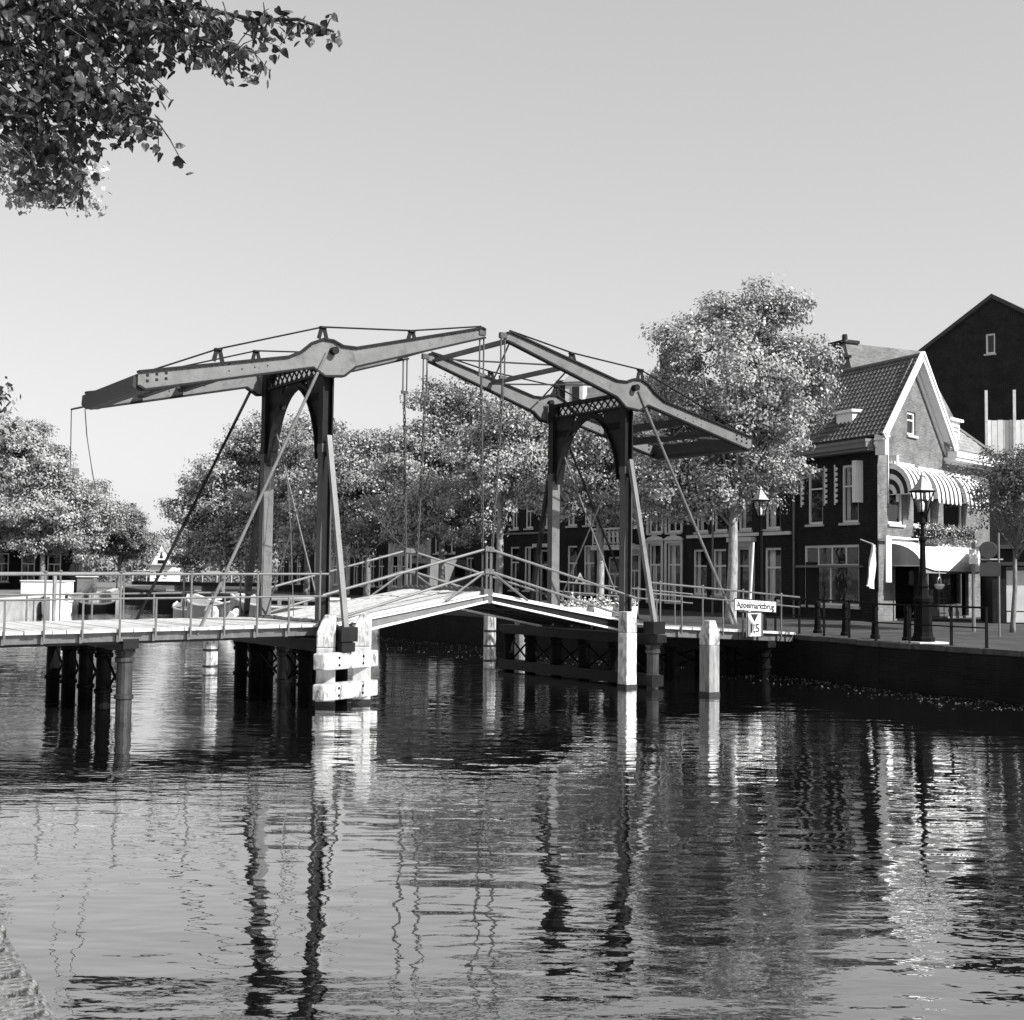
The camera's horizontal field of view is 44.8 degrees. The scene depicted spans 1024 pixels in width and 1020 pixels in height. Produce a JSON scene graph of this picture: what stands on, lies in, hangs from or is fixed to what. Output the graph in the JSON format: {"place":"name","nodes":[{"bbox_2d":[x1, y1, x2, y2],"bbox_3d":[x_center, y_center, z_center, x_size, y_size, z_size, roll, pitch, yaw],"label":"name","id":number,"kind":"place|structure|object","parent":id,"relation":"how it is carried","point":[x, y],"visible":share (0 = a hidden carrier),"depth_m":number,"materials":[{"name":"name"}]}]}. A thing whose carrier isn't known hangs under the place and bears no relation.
{"place":"outdoors","nodes":[
{"label":"outdoors","id":0,"kind":"place"},
{"bbox_2d":[0,456,78,588],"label":"bank house","id":1,"kind":"structure","parent":0,"point":[10,561],"depth_m":105.28,"materials":[{"name":"brick"}]},
{"bbox_2d":[0,553,8,582],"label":"window","id":2,"kind":"structure","parent":1,"relation":"in","point":[4,560],"depth_m":105.21,"materials":[{"name":"glass"}]},
{"bbox_2d":[19,553,34,582],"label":"window","id":3,"kind":"structure","parent":1,"relation":"in","point":[27,562],"depth_m":105.78,"materials":[{"name":"grey glass"}]},
{"bbox_2d":[47,554,60,579],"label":"window","id":4,"kind":"structure","parent":1,"relation":"in","point":[53,564],"depth_m":106.37,"materials":[{"name":"glass"}]},
{"bbox_2d":[0,586,122,620],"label":"quay wall","id":5,"kind":"structure","parent":0,"point":[15,609],"depth_m":76.36,"materials":[{"name":"stone"}]},
{"bbox_2d":[0,571,277,1019],"bbox_3d":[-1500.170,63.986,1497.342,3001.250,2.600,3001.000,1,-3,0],"label":"bank","id":6,"kind":"structure","parent":0,"point":[104,586],"depth_m":89.15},
{"bbox_2d":[0,454,32,512],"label":"tree","id":7,"kind":"object","parent":6,"relation":"on","point":[9,494],"visible":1,"depth_m":69.11,"materials":[{"name":"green plant"}]},
{"bbox_2d":[0,376,32,444],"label":"tree","id":8,"kind":"object","parent":6,"relation":"on","point":[7,429],"visible":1,"depth_m":37.45,"materials":[{"name":"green plant"}]},
{"bbox_2d":[0,413,51,558],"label":"tree","id":9,"kind":"object","parent":6,"relation":"on","point":[9,442],"visible":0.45,"depth_m":96.93,"materials":[{"name":"grey plant"}]},
{"bbox_2d":[20,580,74,593],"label":"white cabin","id":10,"kind":"object","parent":6,"relation":"on","point":[32,586],"visible":0.82,"depth_m":85.89,"materials":[{"name":"paint"}]},
{"bbox_2d":[0,417,110,579],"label":"tree","id":11,"kind":"object","parent":6,"relation":"on","point":[61,502],"visible":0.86,"depth_m":97.96,"materials":[{"name":"grey plant"}]},
{"bbox_2d":[0,124,110,217],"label":"tree","id":12,"kind":"object","parent":6,"relation":"on","point":[23,201],"visible":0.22,"depth_m":21.62,"materials":[{"name":"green plant"}]},
{"bbox_2d":[33,475,134,571],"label":"tree","id":13,"kind":"object","parent":6,"relation":"on","point":[111,509],"visible":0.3,"depth_m":104.11,"materials":[{"name":"grey plant"}]},
{"bbox_2d":[73,576,97,592],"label":"grey booth","id":14,"kind":"object","parent":6,"relation":"on","point":[85,584],"visible":0.83,"depth_m":90.35,"materials":[{"name":"paint"}]},
{"bbox_2d":[84,503,170,589],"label":"tree","id":15,"kind":"object","parent":6,"relation":"on","point":[133,539],"visible":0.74,"depth_m":112.78,"materials":[{"name":"grey plant"}]},
{"bbox_2d":[0,0,342,210],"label":"linden tree","id":16,"kind":"object","parent":6,"relation":"on","point":[50,81],"visible":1,"depth_m":9.56,"materials":[{"name":"grey plant"}]},
{"bbox_2d":[82,543,277,582],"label":"distant trees","id":17,"kind":"object","parent":6,"relation":"on","point":[95,565],"visible":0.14,"depth_m":170.62,"materials":[{"name":"grey plant"}]},
{"bbox_2d":[0,326,799,712],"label":"drawbridge","id":18,"kind":"object","parent":6,"relation":"on","point":[310,370],"visible":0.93,"depth_m":31.32,"materials":[{"name":"metal"}]},
{"bbox_2d":[560,592,589,610],"bbox_3d":[1.790,2.861,36.990,1.364,0.849,0.658,3,-4,-35],"label":"flower box","id":19,"kind":"object","parent":18,"relation":"on","point":[573,604],"visible":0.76,"depth_m":36.96,"materials":[{"name":"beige paint"}]},
{"bbox_2d":[587,591,617,615],"bbox_3d":[2.695,2.896,37.616,1.174,0.862,0.579,3,-4,-35],"label":"flower box","id":20,"kind":"object","parent":18,"relation":"on","point":[604,602],"visible":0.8,"depth_m":37.52,"materials":[{"name":"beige paint"}]},
{"bbox_2d":[733,598,776,636],"bbox_3d":[6.974,3.081,35.551,1.716,1.114,0.045,3,-4,-35],"label":"bridge sign","id":21,"kind":"object","parent":18,"relation":"attached to","point":[754,623],"visible":1,"depth_m":35.51,"materials":[{"name":"white metal"}]},
{"bbox_2d":[148,543,180,580],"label":"white house","id":22,"kind":"structure","parent":0,"point":[156,562],"depth_m":150.01,"materials":[{"name":"paint"}]},
{"bbox_2d":[278,545,314,592],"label":"row house","id":23,"kind":"structure","parent":0,"point":[298,567],"depth_m":104.91,"materials":[{"name":"brick"}]},
{"bbox_2d":[314,526,350,594],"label":"row house","id":24,"kind":"structure","parent":0,"point":[334,581],"depth_m":97.84,"materials":[{"name":"black brick"}]},
{"bbox_2d":[350,530,387,594],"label":"row house","id":25,"kind":"structure","parent":0,"point":[379,567],"depth_m":92.38,"materials":[{"name":"brick"}]},
{"bbox_2d":[388,465,446,591],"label":"row house","id":26,"kind":"structure","parent":0,"point":[395,563],"depth_m":88.53,"materials":[{"name":"black brick"}]},
{"bbox_2d":[431,423,547,594],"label":"gabled house","id":27,"kind":"structure","parent":0,"point":[473,561],"depth_m":79.72,"materials":[{"name":"brick"}]},
{"bbox_2d":[0,600,1023,1019],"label":"water","id":28,"kind":"structure","parent":0,"point":[436,830],"depth_m":13.49,"materials":[{"name":"grey liquid"}]},
{"bbox_2d":[52,576,56,617],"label":"mooring post","id":29,"kind":"object","parent":28,"relation":"in","point":[54,588],"visible":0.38,"depth_m":75.72,"materials":[{"name":"white wood"}]},
{"bbox_2d":[40,592,72,616],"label":"moored boat","id":30,"kind":"object","parent":28,"relation":"on","point":[66,607],"visible":0.59,"depth_m":77.61,"materials":[{"name":"white paint"}]},
{"bbox_2d":[79,601,115,610],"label":"rowing boat","id":31,"kind":"object","parent":28,"relation":"on","point":[109,606],"visible":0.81,"depth_m":88.81,"materials":[{"name":"black paint"}]},
{"bbox_2d":[172,598,221,617],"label":"moored boat","id":32,"kind":"object","parent":28,"relation":"on","point":[177,608],"visible":0.2,"depth_m":67.73,"materials":[{"name":"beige paint"}]},
{"bbox_2d":[132,570,282,590],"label":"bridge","id":33,"kind":"structure","parent":28,"relation":"in","point":[174,585],"depth_m":104.70,"materials":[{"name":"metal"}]},
{"bbox_2d":[202,606,218,670],"bbox_3d":[-8.928,4.306,36.721,0.464,2.900,0.441,1,-3,0],"label":"guide pile","id":34,"kind":"object","parent":28,"relation":"in","point":[210,655],"visible":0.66,"depth_m":36.56,"materials":[{"name":"white paint"}]},
{"bbox_2d":[186,594,255,617],"bbox_3d":[-14.659,5.306,62.301,5.079,2.219,2.058,-2,-4,40],"label":"moored boat","id":35,"kind":"object","parent":28,"relation":"on","point":[199,606],"visible":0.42,"depth_m":62.04,"materials":[{"name":"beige paint"}]},
{"bbox_2d":[227,593,379,638],"bbox_3d":[-9.656,5.030,57.311,8.075,2.366,2.976,-1,-3,25],"label":"moored barge","id":36,"kind":"object","parent":28,"relation":"on","point":[276,603],"visible":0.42,"depth_m":56.83,"materials":[{"name":"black paint"}]},
{"bbox_2d":[313,613,377,705],"bbox_3d":[-3.886,3.936,27.731,0.864,3.220,1.875,-1,-4,34],"label":"mooring dolphin","id":37,"kind":"object","parent":28,"relation":"in","point":[361,687],"visible":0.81,"depth_m":27.46,"materials":[{"name":"white wood"}]},
{"bbox_2d":[483,615,495,664],"bbox_3d":[-0.731,4.662,40.413,0.424,2.750,0.403,1,-3,0],"label":"guide pile","id":38,"kind":"object","parent":28,"relation":"in","point":[489,649],"visible":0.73,"depth_m":40.27,"materials":[{"name":"white paint"}]},
{"bbox_2d":[514,622,524,659],"bbox_3d":[0.297,4.774,41.108,0.440,2.620,0.418,1,-3,0],"label":"guide pile","id":39,"kind":"object","parent":28,"relation":"in","point":[519,641],"visible":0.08,"depth_m":40.93,"materials":[{"name":"grey wood"}]},
{"bbox_2d":[617,611,636,688],"bbox_3d":[3.033,4.278,32.674,0.372,3.200,0.372,3,-4,-36],"label":"fender pile","id":40,"kind":"object","parent":28,"relation":"in","point":[627,638],"visible":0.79,"depth_m":32.57,"materials":[{"name":"paint"}]},
{"bbox_2d":[378,636,1023,709],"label":"floating leaves","id":41,"kind":"object","parent":28,"relation":"on","point":[825,683],"visible":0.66,"depth_m":32.82,"materials":[{"name":"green plant"}]},
{"bbox_2d":[699,620,719,696],"bbox_3d":[4.893,4.270,30.773,0.372,3.060,0.372,3,-4,-36],"label":"fender pile","id":42,"kind":"object","parent":28,"relation":"in","point":[709,661],"visible":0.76,"depth_m":30.67,"materials":[{"name":"white wood"}]},
{"bbox_2d":[0,0,1023,570],"label":"sky","id":43,"kind":"structure","parent":0,"point":[570,175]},
{"bbox_2d":[125,588,1023,704],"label":"quay wall","id":44,"kind":"structure","parent":0,"point":[974,675],"depth_m":33.73,"materials":[{"name":"brick"}]},
{"bbox_2d":[774,597,988,647],"bbox_3d":[9.774,3.051,34.376,0.408,1.074,8.509,2,-3,-25],"label":"quay railing","id":45,"kind":"object","parent":44,"relation":"on","point":[909,624],"visible":0.88,"depth_m":33.57,"materials":[{"name":"black metal"}]},
{"bbox_2d":[125,585,1023,657],"bbox_3d":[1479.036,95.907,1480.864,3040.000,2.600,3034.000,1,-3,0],"label":"street","id":46,"kind":"structure","parent":0,"point":[968,637],"depth_m":43.82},
{"bbox_2d":[164,471,285,591],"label":"quay tree","id":47,"kind":"object","parent":46,"relation":"on","point":[185,560],"visible":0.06,"depth_m":90.42,"materials":[{"name":"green plant"}]},
{"bbox_2d":[153,408,310,595],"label":"quay tree","id":48,"kind":"object","parent":46,"relation":"on","point":[230,488],"visible":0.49,"depth_m":81.61,"materials":[{"name":"grey plant"}]},
{"bbox_2d":[251,409,353,595],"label":"quay tree","id":49,"kind":"object","parent":46,"relation":"on","point":[293,446],"visible":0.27,"depth_m":75.01,"materials":[{"name":"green plant"}]},
{"bbox_2d":[285,428,429,596],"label":"quay tree","id":50,"kind":"object","parent":46,"relation":"on","point":[356,513],"visible":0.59,"depth_m":69.78,"materials":[{"name":"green plant"}]},
{"bbox_2d":[408,558,474,586],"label":"parked van","id":51,"kind":"object","parent":46,"relation":"on","point":[452,572],"visible":0.17,"depth_m":73.73,"materials":[{"name":"grey paint"}]},
{"bbox_2d":[367,368,517,586],"bbox_3d":[-3.311,-1.171,63.102,7.990,12.387,7.386,1,-3,0],"label":"quay tree","id":52,"kind":"object","parent":46,"relation":"on","point":[440,504],"visible":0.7,"depth_m":62.80,"materials":[{"name":"grey plant"}]},
{"bbox_2d":[428,389,585,593],"bbox_3d":[-0.063,-0.399,57.656,7.605,10.361,6.148,1,-3,0],"label":"quay tree","id":53,"kind":"object","parent":46,"relation":"on","point":[523,433],"visible":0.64,"depth_m":56.54,"materials":[{"name":"grey plant"}]},
{"bbox_2d":[503,455,576,602],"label":"row house","id":54,"kind":"structure","parent":46,"relation":"on","point":[520,540],"depth_m":74.69,"materials":[{"name":"brick"}]},
{"bbox_2d":[508,547,518,591],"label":"window","id":55,"kind":"structure","parent":54,"relation":"in","point":[514,550],"depth_m":76.04,"materials":[{"name":"grey glass"}]},
{"bbox_2d":[522,546,532,591],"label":"window","id":56,"kind":"structure","parent":54,"relation":"in","point":[529,549],"depth_m":74.50,"materials":[{"name":"grey glass"}]},
{"bbox_2d":[540,550,546,601],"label":"window","id":57,"kind":"structure","parent":54,"relation":"in","point":[543,561],"depth_m":73.22,"materials":[{"name":"glass"}]},
{"bbox_2d":[506,404,681,599],"bbox_3d":[3.741,0.149,52.443,8.000,8.817,5.161,1,-3,0],"label":"quay tree","id":58,"kind":"object","parent":46,"relation":"on","point":[585,446],"visible":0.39,"depth_m":51.46,"materials":[{"name":"grey plant"}]},
{"bbox_2d":[712,512,713,615],"bbox_3d":[8.499,1.153,54.346,0.160,6.900,0.889,3,-4,-36],"label":"street light","id":59,"kind":"object","parent":46,"relation":"on","point":[713,565],"visible":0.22,"depth_m":53.93,"materials":[{"name":"grey paint"}]},
{"bbox_2d":[612,271,847,623],"bbox_3d":[7.904,-2.094,44.835,8.514,12.604,7.632,1,-3,0],"label":"quay tree","id":60,"kind":"object","parent":46,"relation":"on","point":[763,400],"visible":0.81,"depth_m":44.19,"materials":[{"name":"grey plant"}]},
{"bbox_2d":[751,486,769,629],"bbox_3d":[7.904,1.524,39.428,0.441,4.564,0.441,2,-3,-20],"label":"street lamp","id":61,"kind":"object","parent":46,"relation":"on","point":[760,496],"visible":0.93,"depth_m":39.38,"materials":[{"name":"black metal"}]},
{"bbox_2d":[686,348,913,616],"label":"row house","id":62,"kind":"structure","parent":46,"relation":"on","point":[777,529],"depth_m":56.26,"materials":[{"name":"brick"}]},
{"bbox_2d":[690,549,707,596],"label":"window","id":63,"kind":"structure","parent":62,"relation":"in","point":[700,559],"depth_m":60.68,"materials":[{"name":"grey glass"}]},
{"bbox_2d":[710,549,725,597],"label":"window","id":64,"kind":"structure","parent":62,"relation":"in","point":[719,554],"depth_m":59.08,"materials":[{"name":"grey glass"}]},
{"bbox_2d":[711,498,727,533],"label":"window","id":65,"kind":"structure","parent":62,"relation":"in","point":[721,527],"depth_m":59.28,"materials":[{"name":"white paint"}]},
{"bbox_2d":[738,547,748,611],"bbox_3d":[11.110,3.208,57.022,0.970,3.070,1.200,2,-3,-25],"label":"window","id":66,"kind":"structure","parent":62,"relation":"in","point":[743,552],"depth_m":57.51,"materials":[{"name":"grey glass"}]},
{"bbox_2d":[738,493,752,532],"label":"window","id":67,"kind":"structure","parent":62,"relation":"in","point":[745,524],"depth_m":57.48,"materials":[{"name":"white paint"}]},
{"bbox_2d":[762,489,780,531],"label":"window","id":68,"kind":"structure","parent":62,"relation":"in","point":[772,520],"depth_m":55.46,"materials":[{"name":"white paint"}]},
{"bbox_2d":[766,548,780,604],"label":"window","id":69,"kind":"structure","parent":62,"relation":"in","point":[773,555],"depth_m":55.42,"materials":[{"name":"grey glass"}]},
{"bbox_2d":[813,601,821,632],"bbox_3d":[9.365,3.272,38.027,0.280,1.000,0.266,1,-3,0],"label":"bollard","id":70,"kind":"object","parent":46,"relation":"on","point":[817,621],"visible":0.91,"depth_m":37.95,"materials":[{"name":"black metal"}]},
{"bbox_2d":[840,602,847,635],"bbox_3d":[9.815,3.201,36.559,0.280,1.000,0.266,1,-3,0],"label":"bollard","id":71,"kind":"object","parent":46,"relation":"on","point":[844,631],"visible":0.77,"depth_m":36.49,"materials":[{"name":"black metal"}]},
{"bbox_2d":[870,605,879,638],"bbox_3d":[10.216,3.121,34.921,0.280,1.000,0.266,1,-3,0],"label":"bollard","id":72,"kind":"object","parent":46,"relation":"on","point":[872,635],"visible":0.63,"depth_m":34.85,"materials":[{"name":"black metal"}]},
{"bbox_2d":[819,334,952,442],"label":"roof","id":73,"kind":"structure","parent":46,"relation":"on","point":[862,354],"depth_m":60.14,"materials":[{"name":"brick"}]},
{"bbox_2d":[777,351,1001,621],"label":"corner house","id":74,"kind":"structure","parent":46,"relation":"on","point":[896,426],"depth_m":51.53,"materials":[{"name":"brick"}]},
{"bbox_2d":[805,468,823,526],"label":"window","id":75,"kind":"structure","parent":74,"relation":"in","point":[815,484],"depth_m":53.05,"materials":[{"name":"white paint"}]},
{"bbox_2d":[801,544,859,608],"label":"window","id":76,"kind":"structure","parent":74,"relation":"in","point":[818,553],"depth_m":52.16,"materials":[{"name":"grey glass"}]},
{"bbox_2d":[838,465,859,525],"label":"window","id":77,"kind":"structure","parent":74,"relation":"in","point":[850,509],"depth_m":50.85,"materials":[{"name":"white paint"}]},
{"bbox_2d":[860,539,875,588],"bbox_3d":[13.743,2.062,47.666,0.477,1.931,1.087,1,-3,1],"label":"furled flag","id":78,"kind":"object","parent":74,"relation":"attached to","point":[871,570],"visible":1,"depth_m":47.47,"materials":[{"name":"white fabric"}]},
{"bbox_2d":[888,494,905,526],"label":"window","id":79,"kind":"structure","parent":74,"relation":"in","point":[894,508],"depth_m":50.85,"materials":[{"name":"white paint"}]},
{"bbox_2d":[906,411,918,438],"bbox_3d":[16.190,-3.540,51.708,1.130,1.130,0.960,-2,-4,42],"label":"window","id":80,"kind":"structure","parent":74,"relation":"in","point":[910,416],"depth_m":51.69,"materials":[{"name":"white paint"}]},
{"bbox_2d":[913,498,934,528],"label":"window","id":81,"kind":"structure","parent":74,"relation":"in","point":[917,517],"depth_m":53.02,"materials":[{"name":"glass"}]},
{"bbox_2d":[916,522,948,546],"bbox_3d":[17.575,1.088,51.896,0.695,1.344,2.836,-2,-4,42],"label":"window box","id":82,"kind":"object","parent":74,"relation":"attached to","point":[939,532],"visible":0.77,"depth_m":51.93,"materials":[{"name":"plant"}]},
{"bbox_2d":[943,481,960,530],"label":"window","id":83,"kind":"structure","parent":74,"relation":"in","point":[951,516],"depth_m":55.50,"materials":[{"name":"black glass"}]},
{"bbox_2d":[945,523,978,547],"bbox_3d":[19.641,1.199,54.225,0.706,1.248,3.141,-2,-4,42],"label":"window box","id":84,"kind":"object","parent":74,"relation":"attached to","point":[961,537],"visible":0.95,"depth_m":54.04,"materials":[{"name":"plant"}]},
{"bbox_2d":[902,606,908,640],"bbox_3d":[10.727,3.064,33.713,0.280,1.000,0.266,1,-3,0],"label":"bollard","id":85,"kind":"object","parent":46,"relation":"on","point":[905,628],"visible":0.48,"depth_m":33.65,"materials":[{"name":"black metal"}]},
{"bbox_2d":[900,472,948,643],"bbox_3d":[10.904,1.267,32.848,0.920,4.544,0.800,2,-3,-20],"label":"street lamp","id":86,"kind":"object","parent":46,"relation":"on","point":[922,634],"visible":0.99,"depth_m":32.69,"materials":[{"name":"black metal"}]},
{"bbox_2d":[969,543,977,631],"bbox_3d":[15.037,2.512,40.510,0.320,2.900,0.150,1,-3,-11],"label":"sign post","id":87,"kind":"object","parent":46,"relation":"on","point":[973,556],"visible":1,"depth_m":40.48,"materials":[{"name":"grey metal"}]},
{"bbox_2d":[938,443,1023,632],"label":"street tree","id":88,"kind":"object","parent":46,"relation":"on","point":[1011,475],"visible":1,"depth_m":40.14,"materials":[{"name":"grey plant"}]},
{"bbox_2d":[979,533,1002,636],"bbox_3d":[14.358,2.232,37.181,0.680,3.100,0.115,0,-3,17],"label":"round sign","id":89,"kind":"object","parent":46,"relation":"on","point":[987,550],"visible":1,"depth_m":37.18,"materials":[{"name":"grey metal"}]},
{"bbox_2d":[984,390,1023,615],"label":"building","id":90,"kind":"structure","parent":46,"relation":"on","point":[1011,432],"depth_m":58.27,"materials":[{"name":"brick"}]},
{"bbox_2d":[559,410,655,605],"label":"row house","id":91,"kind":"structure","parent":0,"point":[573,533],"depth_m":69.81,"materials":[{"name":"brick"}]},
{"bbox_2d":[565,546,577,594],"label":"window","id":92,"kind":"structure","parent":91,"relation":"in","point":[572,550],"depth_m":70.83,"materials":[{"name":"grey glass"}]},
{"bbox_2d":[581,545,594,595],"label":"window","id":93,"kind":"structure","parent":91,"relation":"in","point":[588,554],"depth_m":69.32,"materials":[{"name":"grey glass"}]},
{"bbox_2d":[551,376,713,417],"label":"roofed hall","id":94,"kind":"structure","parent":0,"point":[582,392],"depth_m":102.36,"materials":[{"name":"brick"}]},
{"bbox_2d":[590,378,737,609],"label":"row house","id":95,"kind":"structure","parent":0,"point":[666,547],"depth_m":64.27,"materials":[{"name":"brick"}]},
{"bbox_2d":[609,557,618,602],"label":"window","id":96,"kind":"structure","parent":95,"relation":"in","point":[613,572],"depth_m":67.50,"materials":[{"name":"grey glass"}]},
{"bbox_2d":[632,543,640,601],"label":"window","id":97,"kind":"structure","parent":95,"relation":"in","point":[636,554],"depth_m":65.44,"materials":[{"name":"grey glass"}]},
{"bbox_2d":[645,535,662,602],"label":"window","id":98,"kind":"structure","parent":95,"relation":"in","point":[656,542],"depth_m":64.30,"materials":[{"name":"grey glass"}]},
{"bbox_2d":[646,482,663,534],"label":"window","id":99,"kind":"structure","parent":95,"relation":"in","point":[659,531],"depth_m":64.41,"materials":[{"name":"white paint"}]},
{"bbox_2d":[664,501,682,534],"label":"window","id":100,"kind":"structure","parent":95,"relation":"in","point":[677,529],"depth_m":63.13,"materials":[{"name":"white paint"}]},
{"bbox_2d":[663,534,683,603],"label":"window","id":101,"kind":"structure","parent":95,"relation":"in","point":[675,543],"depth_m":63.02,"materials":[{"name":"grey glass"}]},
{"bbox_2d":[918,294,1023,455],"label":"tall building","id":102,"kind":"structure","parent":0,"point":[973,354],"depth_m":73.00,"materials":[{"name":"brick"}]},
{"bbox_2d":[984,333,996,355],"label":"window","id":103,"kind":"structure","parent":102,"relation":"in","point":[990,338],"depth_m":72.95,"materials":[{"name":"white paint"}]},
{"bbox_2d":[975,545,1023,623],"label":"garage","id":104,"kind":"structure","parent":0,"point":[989,592],"depth_m":48.15,"materials":[{"name":"brick"}]},
{"bbox_2d":[1006,571,1023,622],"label":"door","id":105,"kind":"structure","parent":104,"relation":"in","point":[1009,574],"depth_m":48.08,"materials":[{"name":"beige paint"}]},
{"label":"near quay wall","id":106,"kind":"structure","parent":0,"visible":0},
{"bbox_2d":[0,922,54,1019],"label":"quay edge","id":107,"kind":"object","parent":106,"relation":"on","point":[24,1000],"visible":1,"depth_m":4.84,"materials":[{"name":"stone"}]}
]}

